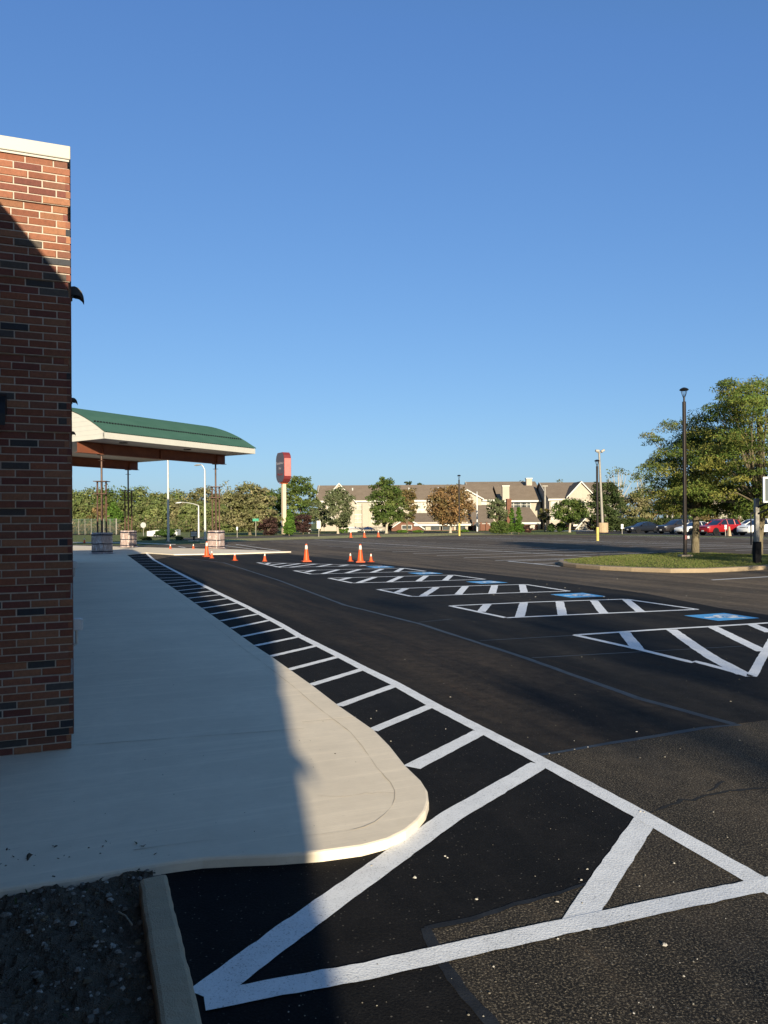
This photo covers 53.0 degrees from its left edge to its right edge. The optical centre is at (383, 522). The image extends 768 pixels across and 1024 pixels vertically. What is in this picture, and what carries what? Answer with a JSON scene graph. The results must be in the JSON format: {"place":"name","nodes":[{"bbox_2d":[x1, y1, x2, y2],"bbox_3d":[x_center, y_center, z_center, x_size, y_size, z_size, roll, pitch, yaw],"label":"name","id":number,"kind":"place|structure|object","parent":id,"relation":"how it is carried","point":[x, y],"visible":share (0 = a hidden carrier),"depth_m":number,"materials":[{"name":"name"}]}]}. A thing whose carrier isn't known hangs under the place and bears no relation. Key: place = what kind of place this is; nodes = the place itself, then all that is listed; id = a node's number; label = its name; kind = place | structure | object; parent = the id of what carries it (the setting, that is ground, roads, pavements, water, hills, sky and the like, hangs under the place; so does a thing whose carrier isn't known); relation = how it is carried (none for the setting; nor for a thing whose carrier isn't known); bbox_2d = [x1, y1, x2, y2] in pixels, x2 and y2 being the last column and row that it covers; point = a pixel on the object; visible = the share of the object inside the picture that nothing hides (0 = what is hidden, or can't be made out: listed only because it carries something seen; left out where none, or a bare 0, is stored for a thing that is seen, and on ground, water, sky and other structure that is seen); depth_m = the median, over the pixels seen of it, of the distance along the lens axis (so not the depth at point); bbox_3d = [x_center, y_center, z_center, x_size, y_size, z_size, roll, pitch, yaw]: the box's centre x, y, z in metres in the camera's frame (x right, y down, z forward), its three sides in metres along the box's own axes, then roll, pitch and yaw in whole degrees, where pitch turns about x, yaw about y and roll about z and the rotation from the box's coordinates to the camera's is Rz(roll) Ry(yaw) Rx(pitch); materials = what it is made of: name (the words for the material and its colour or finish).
{"place":"outdoors","nodes":[
{"label":"outdoors","id":0,"kind":"place"},
{"bbox_2d":[0,845,156,1023],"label":"soil","id":1,"kind":"structure","parent":0,"point":[74,997],"depth_m":2.79,"materials":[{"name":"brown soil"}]},
{"bbox_2d":[0,740,335,1017],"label":"leaf litter","id":2,"kind":"object","parent":1,"relation":"on","point":[81,923],"visible":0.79,"depth_m":3.10,"materials":[{"name":"plant"}]},
{"bbox_2d":[0,545,428,898],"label":"sidewalk","id":3,"kind":"structure","parent":0,"point":[185,684],"depth_m":4.94,"materials":[{"name":"concrete"}]},
{"bbox_2d":[0,135,73,755],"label":"brick building","id":4,"kind":"structure","parent":3,"relation":"on","point":[36,632],"depth_m":5.22,"materials":[{"name":"red brick"}]},
{"bbox_2d":[0,394,6,424],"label":"wall lamp","id":5,"kind":"object","parent":4,"relation":"attached to","point":[3,405],"visible":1,"depth_m":4.99,"materials":[{"name":"black metal"}]},
{"bbox_2d":[71,286,83,303],"bbox_3d":[-3.296,-2.438,8.274,0.136,0.153,0.147,0,0,-22],"label":"wall lamp","id":6,"kind":"object","parent":4,"relation":"attached to","point":[76,292],"visible":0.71,"depth_m":8.21,"materials":[{"name":"black metal"}]},
{"bbox_2d":[73,618,82,645],"bbox_3d":[-2.771,0.994,6.967,0.088,0.254,0.110,0,0,-22],"label":"utility box","id":7,"kind":"object","parent":4,"relation":"attached to","point":[77,624],"visible":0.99,"depth_m":6.92,"materials":[{"name":"white plastic"}]},
{"bbox_2d":[72,408,255,553],"bbox_3d":[-16.115,-2.342,45.981,12.700,8.005,10.970,0,0,33],"label":"drive through canopy","id":8,"kind":"object","parent":3,"relation":"on","point":[101,440],"visible":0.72,"depth_m":43.07,"materials":[{"name":"green metal"}]},
{"bbox_2d":[176,532,513,540],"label":"street","id":9,"kind":"structure","parent":0,"point":[242,537],"depth_m":100.35,"materials":[{"name":"grey asphalt"}]},
{"bbox_2d":[176,502,199,537],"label":"street lamp","id":10,"kind":"object","parent":9,"relation":"on","point":[198,517],"visible":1,"depth_m":87.93,"materials":[{"name":"metal"}]},
{"bbox_2d":[282,509,295,535],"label":"arborvitae","id":11,"kind":"object","parent":9,"relation":"on","point":[289,527],"visible":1,"depth_m":97.74,"materials":[{"name":"green plant"}]},
{"bbox_2d":[316,487,355,533],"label":"tree","id":12,"kind":"object","parent":9,"relation":"on","point":[338,499],"visible":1,"depth_m":112.19,"materials":[{"name":"green plant"}]},
{"bbox_2d":[365,476,408,532],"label":"tall tree","id":13,"kind":"object","parent":9,"relation":"on","point":[386,508],"visible":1,"depth_m":112.31,"materials":[{"name":"green plant"}]},
{"bbox_2d":[392,487,419,532],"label":"autumn tree","id":14,"kind":"object","parent":9,"relation":"on","point":[411,497],"visible":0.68,"depth_m":118.42,"materials":[{"name":"brown plant"}]},
{"bbox_2d":[423,484,476,532],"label":"autumn tree","id":15,"kind":"object","parent":9,"relation":"on","point":[442,513],"visible":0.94,"depth_m":111.78,"materials":[{"name":"orange plant"}]},
{"bbox_2d":[486,498,509,521],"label":"tree","id":16,"kind":"object","parent":9,"relation":"on","point":[494,509],"visible":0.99,"depth_m":121.39,"materials":[{"name":"green plant"}]},
{"bbox_2d":[200,533,513,543],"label":"verge","id":17,"kind":"structure","parent":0,"point":[342,536],"depth_m":89.78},
{"bbox_2d":[194,464,206,538],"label":"street lamp","id":18,"kind":"object","parent":17,"relation":"on","point":[204,500],"visible":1,"depth_m":77.91,"materials":[{"name":"metal"}]},
{"bbox_2d":[488,520,509,533],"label":"clipped shrub","id":19,"kind":"object","parent":17,"relation":"on","point":[502,527],"visible":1,"depth_m":98.45,"materials":[{"name":"green plant"}]},
{"bbox_2d":[508,508,514,533],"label":"arborvitae","id":20,"kind":"object","parent":17,"relation":"on","point":[511,517],"visible":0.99,"depth_m":99.87,"materials":[{"name":"green plant"}]},
{"bbox_2d":[128,553,633,1023],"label":"fresh asphalt","id":21,"kind":"structure","parent":0,"point":[506,848],"depth_m":3.47,"materials":[{"name":"black asphalt"}]},
{"bbox_2d":[132,553,767,1009],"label":"kerb hatching","id":22,"kind":"object","parent":21,"relation":"on","point":[222,985],"visible":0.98,"depth_m":3.30,"materials":[{"name":"white paint"}]},
{"bbox_2d":[0,0,767,523],"label":"sky","id":23,"kind":"structure","parent":0,"point":[426,242],"materials":[{"name":"blue"}]},
{"bbox_2d":[31,535,767,970],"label":"parking lot","id":24,"kind":"structure","parent":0,"point":[739,591],"depth_m":36.72,"materials":[{"name":"grey asphalt"}]},
{"bbox_2d":[139,875,201,1023],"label":"kerb","id":25,"kind":"structure","parent":24,"relation":"on","point":[175,1000],"depth_m":2.67,"materials":[{"name":"concrete"}]},
{"bbox_2d":[285,539,627,563],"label":"stall lines","id":26,"kind":"object","parent":24,"relation":"on","point":[472,549],"visible":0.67,"depth_m":42.40,"materials":[{"name":"paint"}]},
{"bbox_2d":[457,475,460,535],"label":"light pole","id":27,"kind":"object","parent":24,"relation":"on","point":[459,504],"visible":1,"depth_m":88.41,"materials":[{"name":"brown metal"}]},
{"bbox_2d":[288,578,767,1021],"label":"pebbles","id":28,"kind":"object","parent":24,"relation":"on","point":[664,944],"visible":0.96,"depth_m":3.12,"materials":[{"name":"stone"}]},
{"bbox_2d":[595,460,599,540],"bbox_3d":[17.159,-1.786,61.938,0.438,6.532,0.438,0,0,0],"label":"light pole","id":29,"kind":"object","parent":24,"relation":"on","point":[597,522],"visible":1,"depth_m":61.87,"materials":[{"name":"brown metal"}]},
{"bbox_2d":[434,536,767,549],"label":"stall lines","id":30,"kind":"object","parent":24,"relation":"on","point":[611,543],"visible":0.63,"depth_m":57.04,"materials":[{"name":"paint"}]},
{"bbox_2d":[558,553,767,572],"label":"island kerb","id":31,"kind":"structure","parent":24,"relation":"on","point":[563,563],"depth_m":24.12,"materials":[{"name":"concrete"}]},
{"bbox_2d":[564,552,767,567],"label":"island lawn","id":32,"kind":"structure","parent":31,"relation":"on","point":[727,557],"depth_m":26.55,"materials":[{"name":"plant"}]},
{"bbox_2d":[678,387,692,556],"bbox_3d":[11.533,-1.816,29.543,0.420,6.711,0.420,0,0,0],"label":"light pole","id":33,"kind":"object","parent":32,"relation":"on","point":[685,538],"visible":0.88,"depth_m":29.50,"materials":[{"name":"brown metal"}]},
{"bbox_2d":[630,374,767,554],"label":"locust tree","id":34,"kind":"object","parent":32,"relation":"on","point":[754,398],"visible":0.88,"depth_m":30.54,"materials":[{"name":"green plant"}]},
{"bbox_2d":[632,408,766,552],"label":"locust tree","id":35,"kind":"object","parent":32,"relation":"on","point":[675,480],"visible":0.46,"depth_m":33.14,"materials":[{"name":"green plant"}]},
{"bbox_2d":[750,477,767,562],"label":"basketball hoop","id":36,"kind":"object","parent":24,"relation":"on","point":[757,550],"visible":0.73,"depth_m":25.72,"materials":[{"name":"black metal"}]},
{"bbox_2d":[73,524,767,545],"bbox_3d":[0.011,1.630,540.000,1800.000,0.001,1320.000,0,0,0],"label":"ground","id":37,"kind":"structure","parent":0,"point":[162,540],"depth_m":101.88,"materials":[{"name":"green plant"}]},
{"bbox_2d":[72,498,100,523],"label":"woodland tree","id":38,"kind":"object","parent":37,"relation":"on","point":[84,507],"visible":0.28,"depth_m":169.53,"materials":[{"name":"green plant"}]},
{"bbox_2d":[72,519,120,534],"bbox_3d":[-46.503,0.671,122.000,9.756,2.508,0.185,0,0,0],"label":"chain link fence","id":39,"kind":"object","parent":37,"relation":"on","point":[93,526],"visible":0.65,"depth_m":121.99,"materials":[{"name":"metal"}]},
{"bbox_2d":[74,486,119,502],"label":"woodland tree","id":40,"kind":"object","parent":37,"relation":"on","point":[88,492],"visible":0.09,"depth_m":207.52,"materials":[{"name":"green plant"}]},
{"bbox_2d":[86,503,109,525],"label":"woodland tree","id":41,"kind":"object","parent":37,"relation":"on","point":[94,512],"visible":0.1,"depth_m":165.39,"materials":[{"name":"green plant"}]},
{"bbox_2d":[100,502,126,526],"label":"woodland tree","id":42,"kind":"object","parent":37,"relation":"on","point":[114,511],"visible":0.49,"depth_m":159.13,"materials":[{"name":"green plant"}]},
{"bbox_2d":[91,484,143,506],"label":"woodland tree","id":43,"kind":"object","parent":37,"relation":"on","point":[110,499],"visible":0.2,"depth_m":203.08,"materials":[{"name":"green plant"}]},
{"bbox_2d":[116,499,145,523],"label":"woodland tree","id":44,"kind":"object","parent":37,"relation":"on","point":[120,505],"visible":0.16,"depth_m":171.50,"materials":[{"name":"green plant"}]},
{"bbox_2d":[120,485,159,501],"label":"woodland tree","id":45,"kind":"object","parent":37,"relation":"on","point":[140,492],"visible":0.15,"depth_m":211.27,"materials":[{"name":"green plant"}]},
{"bbox_2d":[130,500,176,527],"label":"woodland tree","id":46,"kind":"object","parent":37,"relation":"on","point":[150,510],"visible":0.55,"depth_m":167.51,"materials":[{"name":"green plant"}]},
{"bbox_2d":[141,491,175,509],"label":"woodland tree","id":47,"kind":"object","parent":37,"relation":"on","point":[157,497],"visible":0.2,"depth_m":202.58,"materials":[{"name":"green plant"}]},
{"bbox_2d":[73,512,256,531],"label":"undergrowth","id":48,"kind":"object","parent":37,"relation":"on","point":[177,526],"visible":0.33,"depth_m":152.94,"materials":[{"name":"green plant"}]},
{"bbox_2d":[155,528,178,539],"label":"shrub","id":49,"kind":"object","parent":37,"relation":"on","point":[162,532],"visible":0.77,"depth_m":77.61,"materials":[{"name":"green plant"}]},
{"bbox_2d":[166,460,170,541],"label":"street pole","id":50,"kind":"object","parent":37,"relation":"on","point":[168,531],"visible":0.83,"depth_m":66.53,"materials":[{"name":"metal"}]},
{"bbox_2d":[161,497,182,524],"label":"woodland tree","id":51,"kind":"object","parent":37,"relation":"on","point":[173,504],"visible":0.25,"depth_m":172.90,"materials":[{"name":"green plant"}]},
{"bbox_2d":[166,488,196,503],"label":"woodland tree","id":52,"kind":"object","parent":37,"relation":"on","point":[177,494],"visible":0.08,"depth_m":212.06,"materials":[{"name":"green plant"}]},
{"bbox_2d":[177,501,206,529],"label":"woodland tree","id":53,"kind":"object","parent":37,"relation":"on","point":[187,509],"visible":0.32,"depth_m":167.47,"materials":[{"name":"green plant"}]},
{"bbox_2d":[181,485,220,513],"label":"woodland tree","id":54,"kind":"object","parent":37,"relation":"on","point":[198,495],"visible":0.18,"depth_m":206.41,"materials":[{"name":"green plant"}]},
{"bbox_2d":[199,501,225,524],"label":"woodland tree","id":55,"kind":"object","parent":37,"relation":"on","point":[208,510],"visible":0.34,"depth_m":162.22,"materials":[{"name":"green plant"}]},
{"bbox_2d":[214,506,242,531],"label":"woodland tree","id":56,"kind":"object","parent":37,"relation":"on","point":[225,528],"visible":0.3,"depth_m":146.46,"materials":[{"name":"green plant"}]},
{"bbox_2d":[217,481,283,534],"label":"spreading tree","id":57,"kind":"object","parent":37,"relation":"on","point":[242,513],"visible":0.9,"depth_m":104.39,"materials":[{"name":"green plant"}]},
{"bbox_2d":[257,516,278,534],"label":"purple shrub","id":58,"kind":"object","parent":37,"relation":"on","point":[268,529],"visible":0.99,"depth_m":103.68,"materials":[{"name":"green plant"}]},
{"bbox_2d":[266,489,286,527],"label":"leafy tree","id":59,"kind":"object","parent":37,"relation":"on","point":[277,506],"visible":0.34,"depth_m":139.10,"materials":[{"name":"green plant"}]},
{"bbox_2d":[276,452,290,533],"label":"pylon sign","id":60,"kind":"object","parent":37,"relation":"on","point":[283,468],"visible":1,"depth_m":111.56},
{"bbox_2d":[278,475,323,532],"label":"leafy tree","id":61,"kind":"object","parent":37,"relation":"on","point":[296,482],"visible":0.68,"depth_m":130.96,"materials":[{"name":"green plant"}]},
{"bbox_2d":[294,514,311,533],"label":"purple shrub","id":62,"kind":"object","parent":37,"relation":"on","point":[303,526],"visible":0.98,"depth_m":111.48,"materials":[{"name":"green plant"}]},
{"bbox_2d":[308,501,329,532],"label":"leafy tree","id":63,"kind":"object","parent":37,"relation":"on","point":[316,514],"visible":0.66,"depth_m":119.78,"materials":[{"name":"green plant"}]},
{"bbox_2d":[347,527,384,531],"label":"pool fence","id":64,"kind":"object","parent":37,"relation":"on","point":[366,529],"visible":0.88,"depth_m":126.98,"materials":[{"name":"metal"}]},
{"bbox_2d":[315,478,625,530],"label":"hotel","id":65,"kind":"structure","parent":37,"relation":"on","point":[526,496],"depth_m":149.88,"materials":[{"name":"beige"}]},
{"bbox_2d":[513,507,524,533],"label":"arborvitae","id":66,"kind":"object","parent":37,"relation":"on","point":[518,527],"visible":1,"depth_m":99.78,"materials":[{"name":"green plant"}]},
{"bbox_2d":[537,508,550,531],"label":"tree","id":67,"kind":"object","parent":37,"relation":"on","point":[542,516],"visible":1,"depth_m":117.70,"materials":[{"name":"green plant"}]},
{"bbox_2d":[555,523,568,531],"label":"clipped shrub","id":68,"kind":"object","parent":37,"relation":"on","point":[559,527],"visible":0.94,"depth_m":114.63,"materials":[{"name":"green plant"}]},
{"bbox_2d":[549,498,592,531],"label":"tree","id":69,"kind":"object","parent":37,"relation":"on","point":[577,511],"visible":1,"depth_m":111.16,"materials":[{"name":"green plant"}]},
{"bbox_2d":[604,518,630,531],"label":"hedge","id":70,"kind":"object","parent":37,"relation":"on","point":[617,523],"visible":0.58,"depth_m":115.34,"materials":[{"name":"green plant"}]},
{"bbox_2d":[617,491,653,522],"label":"bush","id":71,"kind":"object","parent":37,"relation":"on","point":[636,511],"visible":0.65,"depth_m":123.32,"materials":[{"name":"green plant"}]},
{"bbox_2d":[629,474,646,506],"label":"sparse tree","id":72,"kind":"object","parent":37,"relation":"on","point":[640,480],"visible":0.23,"depth_m":137.87,"materials":[{"name":"green plant"}]},
{"bbox_2d":[620,517,663,530],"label":"hedge","id":73,"kind":"object","parent":37,"relation":"on","point":[634,520],"visible":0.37,"depth_m":115.56,"materials":[{"name":"green plant"}]},
{"bbox_2d":[642,486,674,524],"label":"tree","id":74,"kind":"object","parent":37,"relation":"on","point":[648,510],"visible":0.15,"depth_m":127.19,"materials":[{"name":"green plant"}]},
{"bbox_2d":[657,517,709,523],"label":"hedge","id":75,"kind":"object","parent":37,"relation":"on","point":[666,519],"visible":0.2,"depth_m":115.75,"materials":[{"name":"green plant"}]},
{"bbox_2d":[722,494,753,522],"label":"bush","id":76,"kind":"object","parent":37,"relation":"on","point":[739,518],"visible":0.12,"depth_m":128.24,"materials":[{"name":"green plant"}]},
{"bbox_2d":[156,556,729,753],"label":"drive lane","id":77,"kind":"structure","parent":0,"point":[528,704],"depth_m":8.05,"materials":[{"name":"black asphalt"}]},
{"bbox_2d":[172,556,739,755],"bbox_3d":[-2.268,1.613,22.408,5.247,0.001,34.627,0,0,-19],"label":"tar seam","id":78,"kind":"object","parent":77,"relation":"on","point":[638,698],"visible":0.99,"depth_m":7.25,"materials":[{"name":"black asphalt"}]},
{"bbox_2d":[174,554,767,723],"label":"bay surface","id":79,"kind":"object","parent":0,"point":[703,689],"visible":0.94,"depth_m":11.95,"materials":[{"name":"black asphalt"}]},
{"bbox_2d":[301,544,311,561],"bbox_3d":[-3.198,1.253,31.706,0.368,0.731,0.368,0,0,-17],"label":"traffic cone","id":80,"kind":"object","parent":79,"relation":"on","point":[306,557],"visible":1,"depth_m":31.63,"materials":[{"name":"orange plastic"}]},
{"bbox_2d":[257,562,365,566],"bbox_3d":[-3.208,1.617,28.858,5.815,0.001,2.566,0,0,28],"label":"access aisle","id":81,"kind":"object","parent":79,"relation":"on","point":[305,565],"visible":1,"depth_m":28.99,"materials":[{"name":"white paint"}]},
{"bbox_2d":[294,568,421,573],"bbox_3d":[-0.833,1.601,25.421,4.093,0.001,2.044,0,0,-16],"label":"access aisle","id":82,"kind":"object","parent":79,"relation":"on","point":[398,570],"visible":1,"depth_m":25.40,"materials":[{"name":"white paint"}]},
{"bbox_2d":[356,544,364,562],"bbox_3d":[-0.951,1.237,30.928,0.368,0.731,0.367,0,0,-6],"label":"traffic cone","id":83,"kind":"object","parent":79,"relation":"on","point":[360,558],"visible":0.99,"depth_m":30.85,"materials":[{"name":"orange plastic"}]},
{"bbox_2d":[329,575,480,582],"bbox_3d":[0.609,1.591,21.738,4.123,0.001,2.126,0,0,-15],"label":"access aisle","id":84,"kind":"object","parent":79,"relation":"on","point":[448,577],"visible":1,"depth_m":21.63,"materials":[{"name":"white paint"}]},
{"bbox_2d":[376,584,567,596],"bbox_3d":[2.021,1.581,18.022,4.073,0.001,2.239,0,0,-16],"label":"access aisle","id":85,"kind":"object","parent":79,"relation":"on","point":[492,590],"visible":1,"depth_m":17.95,"materials":[{"name":"white paint"}]},
{"bbox_2d":[449,599,697,617],"bbox_3d":[3.421,1.571,14.259,4.064,0.001,2.220,0,0,-15],"label":"access aisle","id":86,"kind":"object","parent":79,"relation":"on","point":[560,608],"visible":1,"depth_m":14.07,"materials":[{"name":"white paint"}]},
{"bbox_2d":[551,593,601,597],"bbox_3d":[4.148,1.566,16.580,0.856,0.002,0.893,0,0,-17],"label":"accessible symbol","id":87,"kind":"object","parent":79,"relation":"on","point":[572,595],"visible":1,"depth_m":16.50,"materials":[{"name":"blue paint"}]},
{"bbox_2d":[573,622,767,676],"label":"access aisle","id":88,"kind":"object","parent":79,"relation":"on","point":[632,642],"visible":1,"depth_m":9.76,"materials":[{"name":"white paint"}]},
{"bbox_2d":[684,613,755,620],"bbox_3d":[5.571,1.556,12.717,0.879,0.002,0.767,0,0,-21],"label":"accessible symbol","id":89,"kind":"object","parent":79,"relation":"on","point":[720,616],"visible":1,"depth_m":12.72,"materials":[{"name":"blue paint"}]},
{"bbox_2d":[432,720,767,1023],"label":"rough asphalt","id":90,"kind":"structure","parent":0,"point":[595,979],"depth_m":3.04,"materials":[{"name":"grey asphalt"}]},
{"bbox_2d":[421,882,586,1023],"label":"tar seam","id":91,"kind":"object","parent":90,"relation":"on","point":[470,999],"visible":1,"depth_m":2.90,"materials":[{"name":"black asphalt"}]},
{"bbox_2d":[649,781,763,812],"bbox_3d":[1.899,1.584,4.511,1.111,0.001,0.245,0,0,-22],"label":"pavement crack","id":92,"kind":"object","parent":90,"relation":"on","point":[679,801],"visible":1,"depth_m":4.48,"materials":[{"name":"black asphalt"}]},
{"bbox_2d":[604,467,639,517],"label":"sparse tree","id":93,"kind":"object","parent":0,"point":[622,485],"visible":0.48,"depth_m":127.81,"materials":[{"name":"green plant"}]},
{"bbox_2d":[576,531,767,536],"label":"bay","id":94,"kind":"object","parent":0,"point":[650,533],"visible":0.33,"depth_m":95.84,"materials":[{"name":"black asphalt"}]},
{"bbox_2d":[595,449,607,532],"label":"floodlight pole","id":95,"kind":"object","parent":94,"relation":"on","point":[603,527],"visible":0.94,"depth_m":104.84,"materials":[{"name":"beige concrete"}]},
{"bbox_2d":[586,482,628,527],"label":"dense tree","id":96,"kind":"object","parent":94,"relation":"on","point":[613,499],"visible":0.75,"depth_m":115.18,"materials":[{"name":"green plant"}]},
{"bbox_2d":[624,522,657,532],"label":"sedan car","id":97,"kind":"object","parent":94,"relation":"on","point":[645,527],"visible":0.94,"depth_m":100.28,"materials":[{"name":"paint"}]},
{"bbox_2d":[656,519,692,533],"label":"sport utility car","id":98,"kind":"object","parent":94,"relation":"on","point":[669,526],"visible":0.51,"depth_m":92.76,"materials":[{"name":"paint"}]},
{"bbox_2d":[674,521,711,533],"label":"sedan car","id":99,"kind":"object","parent":94,"relation":"on","point":[678,530],"visible":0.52,"depth_m":88.89,"materials":[{"name":"paint"}]},
{"bbox_2d":[699,518,740,534],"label":"sport utility car","id":100,"kind":"object","parent":94,"relation":"on","point":[715,527],"visible":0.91,"depth_m":82.26,"materials":[{"name":"paint"}]},
{"bbox_2d":[737,518,767,534],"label":"sport utility car","id":101,"kind":"object","parent":94,"relation":"on","point":[744,529],"visible":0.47,"depth_m":79.07,"materials":[{"name":"paint"}]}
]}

